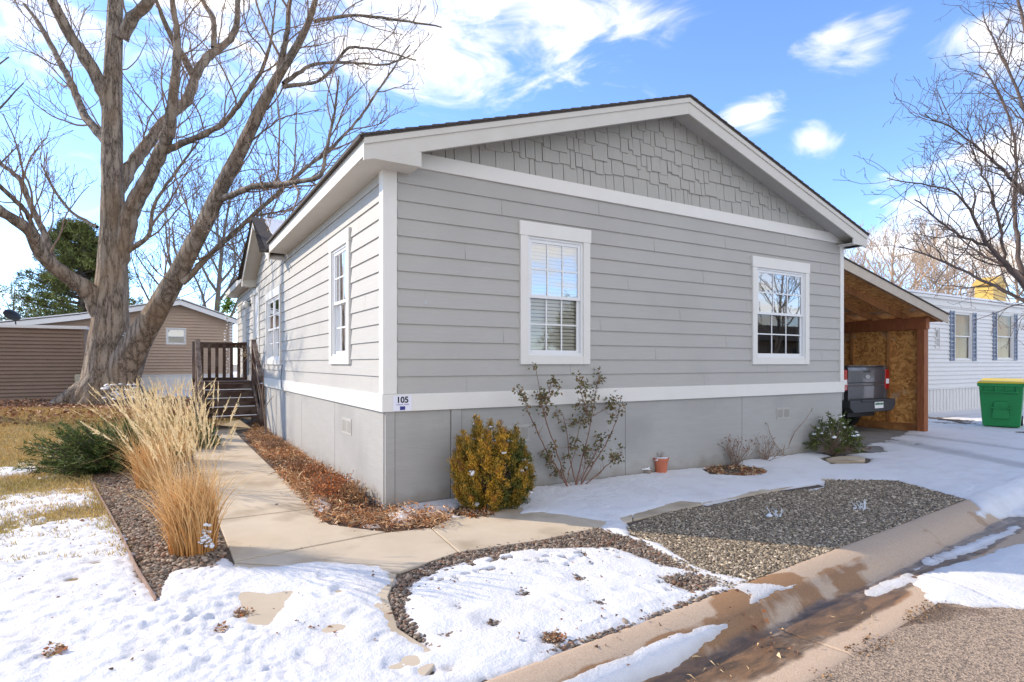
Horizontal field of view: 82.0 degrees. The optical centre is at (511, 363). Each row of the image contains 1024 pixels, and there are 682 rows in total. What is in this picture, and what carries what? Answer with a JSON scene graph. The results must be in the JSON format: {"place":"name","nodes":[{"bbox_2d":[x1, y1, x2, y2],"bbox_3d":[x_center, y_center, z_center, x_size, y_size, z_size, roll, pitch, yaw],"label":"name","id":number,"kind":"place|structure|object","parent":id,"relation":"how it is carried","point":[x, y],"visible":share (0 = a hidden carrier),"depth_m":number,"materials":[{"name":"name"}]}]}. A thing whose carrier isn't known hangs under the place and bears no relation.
{"place":"outdoors","nodes":[
{"label":"outdoors","id":0,"kind":"place"},
{"bbox_2d":[0,364,1023,681],"bbox_3d":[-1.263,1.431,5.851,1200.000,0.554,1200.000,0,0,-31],"label":"ground","id":1,"kind":"structure","parent":0,"point":[422,526],"depth_m":6.02,"materials":[{"name":"white snow"}]},
{"bbox_2d":[0,47,37,166],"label":"bare tree","id":2,"kind":"object","parent":1,"relation":"on","point":[3,104],"visible":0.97,"depth_m":13.24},
{"bbox_2d":[0,281,37,319],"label":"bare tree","id":3,"kind":"object","parent":1,"relation":"on","point":[3,298],"visible":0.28,"depth_m":59.52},
{"bbox_2d":[0,324,88,400],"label":"shed","id":4,"kind":"structure","parent":1,"relation":"on","point":[37,362],"depth_m":18.31,"materials":[{"name":"brown"}]},
{"bbox_2d":[3,309,20,323],"bbox_3d":[-17.395,-1.526,20.513,0.248,0.702,0.610,0,0,12],"label":"satellite dish","id":5,"kind":"object","parent":4,"relation":"on","point":[10,314],"visible":0.98,"depth_m":20.44,"materials":[{"name":"black metal"}]},
{"bbox_2d":[0,215,147,320],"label":"pine tree","id":6,"kind":"object","parent":1,"relation":"on","point":[80,256],"visible":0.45,"depth_m":34.73,"materials":[{"name":"green plant"}]},
{"bbox_2d":[75,375,79,382],"bbox_3d":[-12.355,0.740,16.878,0.260,0.820,0.190,0,0,-31],"label":"utility box","id":7,"kind":"object","parent":1,"relation":"on","point":[77,377],"visible":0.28,"depth_m":16.79,"materials":[{"name":"metal"}]},
{"bbox_2d":[11,415,185,476],"bbox_3d":[-5.568,1.098,7.955,1.888,0.805,1.996,0,0,-6],"label":"juniper bush","id":8,"kind":"object","parent":1,"relation":"on","point":[82,454],"visible":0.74,"depth_m":7.59,"materials":[{"name":"green plant"}]},
{"bbox_2d":[0,394,224,425],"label":"fallen leaves","id":9,"kind":"object","parent":1,"relation":"on","point":[10,404],"visible":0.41,"depth_m":14.41,"materials":[{"name":"brown plant"}]},
{"bbox_2d":[0,298,236,390],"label":"neighbour house","id":10,"kind":"structure","parent":1,"relation":"on","point":[186,323],"depth_m":24.93,"materials":[{"name":"beige plastic"}]},
{"bbox_2d":[166,328,186,344],"bbox_3d":[-14.394,-1.078,25.243,1.272,1.145,0.842,0,0,-31],"label":"window","id":11,"kind":"structure","parent":10,"relation":"in","point":[174,336],"depth_m":25.04,"materials":[{"name":"white paint"}]},
{"bbox_2d":[0,406,246,562],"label":"lawn grass","id":12,"kind":"structure","parent":1,"relation":"on","point":[22,458],"depth_m":7.36,"materials":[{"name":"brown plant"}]},
{"bbox_2d":[87,452,227,597],"bbox_3d":[-4.922,1.423,7.607,1.621,0.098,9.669,0,0,-31],"label":"river rock","id":13,"kind":"object","parent":1,"relation":"on","point":[155,553],"visible":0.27,"depth_m":5.11,"materials":[{"name":"gravel"}]},
{"bbox_2d":[87,472,155,601],"bbox_3d":[-4.483,1.442,6.401,0.021,0.050,7.336,0,0,-39],"label":"garden edging","id":14,"kind":"object","parent":13,"relation":"on","point":[143,579],"visible":0.48,"depth_m":4.33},
{"bbox_2d":[73,377,194,489],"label":"ornamental grass","id":15,"kind":"object","parent":13,"relation":"on","point":[135,468],"depth_m":6.78,"materials":[{"name":"plant"}]},
{"bbox_2d":[73,377,277,556],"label":"ornamental grass","id":16,"kind":"object","parent":13,"relation":"on","point":[189,529],"depth_m":4.45,"materials":[{"name":"plant"}]},
{"bbox_2d":[110,376,217,462],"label":"ornamental grass","id":17,"kind":"object","parent":1,"relation":"on","point":[179,433],"depth_m":8.61,"materials":[{"name":"plant"}]},
{"bbox_2d":[128,189,241,305],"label":"bare tree","id":18,"kind":"object","parent":1,"relation":"on","point":[169,261],"visible":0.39,"depth_m":46.40,"materials":[{"name":"brown plant"}]},
{"bbox_2d":[148,415,222,448],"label":"ornamental grass","id":19,"kind":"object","parent":1,"relation":"on","point":[200,437],"depth_m":10.06,"materials":[{"name":"plant"}]},
{"bbox_2d":[0,0,441,405],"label":"cottonwood tree","id":20,"kind":"object","parent":1,"relation":"on","point":[118,348],"visible":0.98,"depth_m":16.23,"materials":[{"name":"brown plant"}]},
{"bbox_2d":[146,135,299,316],"bbox_3d":[-19.199,-6.625,41.235,9.491,16.371,10.362,0,0,14],"label":"bare tree","id":21,"kind":"object","parent":1,"relation":"on","point":[220,280],"visible":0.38,"depth_m":40.00,"materials":[{"name":"brown plant"}]},
{"bbox_2d":[153,132,324,271],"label":"bare tree","id":22,"kind":"object","parent":1,"relation":"on","point":[243,242],"visible":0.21,"depth_m":43.12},
{"bbox_2d":[235,345,272,436],"bbox_3d":[-4.983,0.522,11.419,0.748,1.822,0.078,0,0,0],"label":"handrail","id":23,"kind":"object","parent":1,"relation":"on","point":[265,426],"visible":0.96,"depth_m":11.41,"materials":[{"name":"brown wood"}]},
{"bbox_2d":[261,438,288,451],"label":"dead perennial","id":24,"kind":"object","parent":1,"relation":"on","point":[274,444],"visible":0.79,"depth_m":9.63,"materials":[{"name":"brown plant"}]},
{"bbox_2d":[282,454,310,474],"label":"dead perennial","id":25,"kind":"object","parent":1,"relation":"on","point":[292,463],"visible":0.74,"depth_m":7.75,"materials":[{"name":"brown plant"}]},
{"bbox_2d":[300,461,329,480],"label":"dead perennial","id":26,"kind":"object","parent":1,"relation":"on","point":[310,471],"visible":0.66,"depth_m":7.21,"materials":[{"name":"brown plant"}]},
{"bbox_2d":[306,467,360,502],"bbox_3d":[-1.892,1.296,6.275,0.500,0.311,0.857,0,0,-31],"label":"dead perennial","id":27,"kind":"object","parent":1,"relation":"on","point":[322,487],"visible":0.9,"depth_m":6.23,"materials":[{"name":"brown plant"}]},
{"bbox_2d":[242,422,453,532],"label":"fallen leaves","id":28,"kind":"object","parent":1,"relation":"on","point":[356,509],"visible":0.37,"depth_m":5.78,"materials":[{"name":"brown plant"}]},
{"bbox_2d":[336,479,367,503],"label":"dead perennial","id":29,"kind":"object","parent":1,"relation":"on","point":[352,491],"visible":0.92,"depth_m":6.07,"materials":[{"name":"brown plant"}]},
{"bbox_2d":[453,506,495,518],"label":"fallen leaves","id":30,"kind":"object","parent":1,"relation":"on","point":[484,512],"visible":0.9,"depth_m":5.63,"materials":[{"name":"brown plant"}]},
{"bbox_2d":[447,413,537,512],"bbox_3d":[-0.186,1.057,6.027,0.912,1.117,0.923,0,0,8],"label":"arborvitae shrub","id":31,"kind":"object","parent":1,"relation":"on","point":[481,466],"visible":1,"depth_m":5.77,"materials":[{"name":"green plant"}]},
{"bbox_2d":[0,372,1023,681],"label":"snow","id":32,"kind":"structure","parent":1,"relation":"on","point":[110,620],"depth_m":3.70,"materials":[{"name":"white snow"}]},
{"bbox_2d":[41,641,67,657],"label":"fallen leaves","id":33,"kind":"object","parent":32,"relation":"on","point":[59,648],"visible":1,"depth_m":2.93,"materials":[{"name":"brown plant"}]},
{"bbox_2d":[214,620,228,631],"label":"fallen leaves","id":34,"kind":"object","parent":32,"relation":"on","point":[222,629],"visible":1,"depth_m":3.17,"materials":[{"name":"brown plant"}]},
{"bbox_2d":[5,497,747,669],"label":"fallen leaves","id":35,"kind":"object","parent":32,"relation":"on","point":[310,626],"visible":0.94,"depth_m":3.66,"materials":[{"name":"brown plant"}]},
{"bbox_2d":[653,453,669,472],"bbox_3d":[1.950,1.286,7.696,0.213,0.288,0.207,0,0,14],"label":"flower pot","id":36,"kind":"object","parent":32,"relation":"on","point":[661,463],"visible":0.99,"depth_m":7.63,"materials":[{"name":"ceramic"}]},
{"bbox_2d":[841,0,1023,348],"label":"bare tree","id":37,"kind":"object","parent":32,"relation":"on","point":[1003,262],"visible":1,"depth_m":11.13,"materials":[{"name":"brown plant"}]},
{"bbox_2d":[977,378,1023,427],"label":"trash bin","id":38,"kind":"object","parent":32,"relation":"on","point":[1001,401],"visible":0.99,"depth_m":13.03,"materials":[{"name":"green plastic"}]},
{"bbox_2d":[224,94,869,509],"bbox_3d":[-1.351,-0.980,13.515,8.582,4.959,13.932,0,0,-31],"label":"mobile home","id":39,"kind":"object","parent":1,"relation":"on","point":[672,266],"visible":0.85,"depth_m":7.34,"materials":[{"name":"grey paint"}]},
{"bbox_2d":[215,294,237,316],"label":"hanging plant","id":40,"kind":"object","parent":39,"relation":"hanging from","point":[226,306],"visible":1,"depth_m":16.29,"materials":[{"name":"green plant"}]},
{"bbox_2d":[224,312,229,374],"bbox_3d":[-8.248,-0.748,17.028,0.160,2.204,0.166,0,0,18],"label":"garland","id":41,"kind":"object","parent":39,"relation":"hanging from","point":[226,340],"visible":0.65,"depth_m":17.03,"materials":[{"name":"white plastic"}]},
{"bbox_2d":[242,309,264,341],"bbox_3d":[-6.740,-0.845,15.811,0.842,1.190,1.020,0,0,-31],"label":"window","id":42,"kind":"structure","parent":39,"relation":"in","point":[244,314],"depth_m":15.74,"materials":[{"name":"white paint"}]},
{"bbox_2d":[253,286,259,373],"bbox_3d":[-5.924,-0.650,13.643,0.115,2.140,0.940,0,0,-31],"label":"door","id":43,"kind":"structure","parent":39,"relation":"in","point":[256,293],"depth_m":13.63,"materials":[{"name":"white paint"}]},
{"bbox_2d":[265,285,297,364],"bbox_3d":[-4.364,-0.625,11.813,0.842,1.710,2.160,0,0,-31],"label":"window","id":44,"kind":"structure","parent":39,"relation":"in","point":[273,304],"depth_m":11.60,"materials":[{"name":"white paint"}]},
{"bbox_2d":[328,227,364,363],"bbox_3d":[-1.784,-0.705,7.469,0.842,1.840,1.335,0,0,-31],"label":"window","id":45,"kind":"structure","parent":39,"relation":"in","point":[339,246],"depth_m":7.33,"materials":[{"name":"white paint"}]},
{"bbox_2d":[393,396,411,410],"bbox_3d":[-1.096,0.404,5.898,0.195,0.153,0.008,0,0,-31],"label":"house number sign","id":46,"kind":"object","parent":39,"relation":"attached to","point":[402,403],"visible":1,"depth_m":5.90,"materials":[{"name":"white plastic"}]},
{"bbox_2d":[503,220,590,369],"bbox_3d":[0.312,-0.715,7.227,1.385,1.860,0.842,0,0,-31],"label":"window","id":47,"kind":"structure","parent":39,"relation":"in","point":[554,266],"depth_m":6.96,"materials":[{"name":"white paint"}]},
{"bbox_2d":[703,256,809,370],"bbox_3d":[3.926,-0.700,9.375,1.775,1.840,0.842,0,0,-31],"label":"window","id":48,"kind":"structure","parent":39,"relation":"in","point":[780,290],"depth_m":9.35,"materials":[{"name":"white paint"}]},
{"bbox_2d":[384,527,723,652],"bbox_3d":[0.242,1.438,3.946,2.260,0.048,1.706,0,0,-31],"label":"river rock","id":49,"kind":"object","parent":1,"relation":"on","point":[654,556],"visible":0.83,"depth_m":4.13,"materials":[{"name":"gravel"}]},
{"bbox_2d":[543,627,566,642],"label":"fallen leaves","id":50,"kind":"object","parent":1,"relation":"on","point":[546,636],"visible":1,"depth_m":3.06,"materials":[{"name":"brown plant"}]},
{"bbox_2d":[512,362,626,486],"bbox_3d":[0.631,0.728,6.768,1.613,1.478,0.522,0,0,-31],"label":"rose bush","id":51,"kind":"object","parent":1,"relation":"on","point":[585,449],"visible":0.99,"depth_m":6.83,"materials":[{"name":"green plant"}]},
{"bbox_2d":[642,467,651,473],"bbox_3d":[1.718,1.409,7.658,0.198,0.179,0.193,0,0,23],"label":"garden rock","id":52,"kind":"object","parent":1,"relation":"on","point":[647,470],"visible":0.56,"depth_m":7.58,"materials":[{"name":"white stone"}]},
{"bbox_2d":[705,464,766,475],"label":"fallen leaves","id":53,"kind":"object","parent":1,"relation":"on","point":[754,471],"visible":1,"depth_m":7.86,"materials":[{"name":"brown plant"}]},
{"bbox_2d":[720,434,761,465],"bbox_3d":[3.184,1.233,8.342,0.632,0.440,0.400,0,0,17],"label":"dormant shrub","id":54,"kind":"object","parent":1,"relation":"on","point":[732,458],"visible":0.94,"depth_m":8.29,"materials":[{"name":"brown plant"}]},
{"bbox_2d":[485,500,1023,681],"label":"curb","id":55,"kind":"structure","parent":1,"relation":"on","point":[835,583],"depth_m":3.58,"materials":[{"name":"concrete"}]},
{"bbox_2d":[743,609,817,657],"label":"fallen leaves","id":56,"kind":"object","parent":55,"relation":"on","point":[767,621],"visible":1,"depth_m":3.42,"materials":[{"name":"brown plant"}]},
{"bbox_2d":[686,565,912,681],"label":"gutter debris","id":57,"kind":"object","parent":55,"relation":"on","point":[748,668],"visible":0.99,"depth_m":3.12,"materials":[{"name":"brown plant"}]},
{"bbox_2d":[810,599,946,679],"bbox_3d":[1.725,1.548,3.067,2.645,0.034,0.152,0,0,-36],"label":"road debris","id":58,"kind":"object","parent":55,"relation":"on","point":[909,611],"visible":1,"depth_m":3.32,"materials":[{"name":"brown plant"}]},
{"bbox_2d":[755,435,786,460],"bbox_3d":[3.706,1.238,8.618,0.508,0.431,0.700,0,0,8],"label":"dormant shrub","id":59,"kind":"object","parent":1,"relation":"on","point":[766,455],"visible":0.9,"depth_m":8.60,"materials":[{"name":"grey plant"}]},
{"bbox_2d":[765,408,811,455],"bbox_3d":[4.187,1.053,9.171,0.961,0.806,0.366,0,0,-23],"label":"dormant shrub","id":60,"kind":"object","parent":1,"relation":"on","point":[792,436],"visible":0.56,"depth_m":9.14,"materials":[{"name":"brown plant"}]},
{"bbox_2d":[626,479,965,587],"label":"gravel","id":61,"kind":"structure","parent":1,"relation":"on","point":[837,507],"depth_m":5.29,"materials":[{"name":"grey gravel"}]},
{"bbox_2d":[766,506,784,517],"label":"frosted plant","id":62,"kind":"object","parent":61,"relation":"on","point":[770,515],"visible":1,"depth_m":5.54,"materials":[{"name":"white plant"}]},
{"bbox_2d":[852,499,869,509],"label":"frosted plant","id":63,"kind":"object","parent":61,"relation":"on","point":[864,503],"visible":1,"depth_m":5.83,"materials":[{"name":"white plant"}]},
{"bbox_2d":[802,411,866,455],"bbox_3d":[5.030,1.098,9.252,0.878,0.715,0.872,0,0,-31],"label":"evergreen shrub","id":64,"kind":"object","parent":1,"relation":"on","point":[834,447],"visible":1,"depth_m":9.17,"materials":[{"name":"green plant"}]},
{"bbox_2d":[825,456,864,462],"bbox_3d":[4.959,1.445,8.755,0.766,0.050,0.393,0,0,-31],"label":"stepping stone","id":65,"kind":"object","parent":1,"relation":"on","point":[843,459],"visible":0.81,"depth_m":8.68,"materials":[{"name":"stone"}]},
{"bbox_2d":[844,257,949,431],"bbox_3d":[5.517,-0.268,14.282,4.410,3.437,7.030,0,0,-31],"label":"carport","id":66,"kind":"object","parent":1,"relation":"on","point":[886,323],"visible":0.28,"depth_m":12.67,"materials":[{"name":"timber"},{"name":"oriented strand board"},{"name":"asphalt shingle"}]},
{"bbox_2d":[844,206,974,293],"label":"bare tree","id":67,"kind":"object","parent":1,"relation":"on","point":[892,273],"visible":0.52,"depth_m":42.04,"materials":[{"name":"brown plant"}]},
{"bbox_2d":[883,213,1023,296],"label":"bare tree","id":68,"kind":"object","parent":1,"relation":"on","point":[964,276],"visible":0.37,"depth_m":47.07,"materials":[{"name":"brown plant"}]},
{"bbox_2d":[905,289,1023,412],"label":"neighbour house","id":69,"kind":"structure","parent":1,"relation":"on","point":[965,355],"depth_m":18.30,"materials":[{"name":"white plastic"}]},
{"bbox_2d":[935,327,940,348],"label":"window","id":70,"kind":"structure","parent":69,"relation":"in","point":[937,329],"depth_m":17.26,"materials":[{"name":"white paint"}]},
{"bbox_2d":[955,311,972,360],"bbox_3d":[13.773,-0.820,18.092,1.151,1.505,0.172,0,0,-31],"label":"window","id":71,"kind":"structure","parent":69,"relation":"in","point":[963,321],"depth_m":18.30,"materials":[{"name":"white paint"}]},
{"bbox_2d":[997,312,1013,359],"bbox_3d":[16.322,-0.878,19.607,1.299,1.567,0.172,0,0,-31],"label":"window","id":72,"kind":"structure","parent":69,"relation":"in","point":[1003,334],"depth_m":19.83,"materials":[{"name":"white paint"}]},
{"bbox_2d":[923,230,1023,302],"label":"bare tree","id":73,"kind":"object","parent":1,"relation":"on","point":[1011,255],"visible":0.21,"depth_m":49.98,"materials":[{"name":"brown plant"}]},
{"bbox_2d":[971,276,1007,300],"bbox_3d":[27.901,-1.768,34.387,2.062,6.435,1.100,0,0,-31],"label":"yellow building","id":74,"kind":"structure","parent":1,"relation":"on","point":[981,294],"depth_m":33.98,"materials":[{"name":"paint"}]},
{"bbox_2d":[0,0,1023,363],"label":"sky","id":75,"kind":"structure","parent":0,"point":[807,82],"materials":[{"name":"blue"}]},
{"bbox_2d":[193,419,866,675],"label":"sidewalk","id":76,"kind":"structure","parent":0,"point":[266,536],"depth_m":5.00,"materials":[{"name":"concrete"}]},
{"bbox_2d":[192,339,264,428],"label":"porch steps","id":77,"kind":"structure","parent":76,"relation":"on","point":[244,387],"depth_m":13.06,"materials":[{"name":"brown wood"}]},
{"bbox_2d":[233,606,254,617],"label":"fallen leaves","id":78,"kind":"object","parent":76,"relation":"on","point":[239,612],"visible":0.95,"depth_m":3.37,"materials":[{"name":"brown plant"}]},
{"bbox_2d":[843,426,915,452],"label":"driveway","id":79,"kind":"structure","parent":0,"point":[874,435],"depth_m":11.74,"materials":[{"name":"concrete"}]},
{"bbox_2d":[842,365,894,426],"bbox_3d":[6.181,0.559,13.878,1.850,1.778,4.538,0,0,-31],"label":"pickup truck","id":80,"kind":"object","parent":79,"relation":"on","point":[865,392],"visible":0.24,"depth_m":12.01,"materials":[{"name":"grey paint"}]},
{"bbox_2d":[811,603,1023,681],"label":"road","id":81,"kind":"structure","parent":0,"point":[950,642],"depth_m":3.17,"materials":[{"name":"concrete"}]}
]}

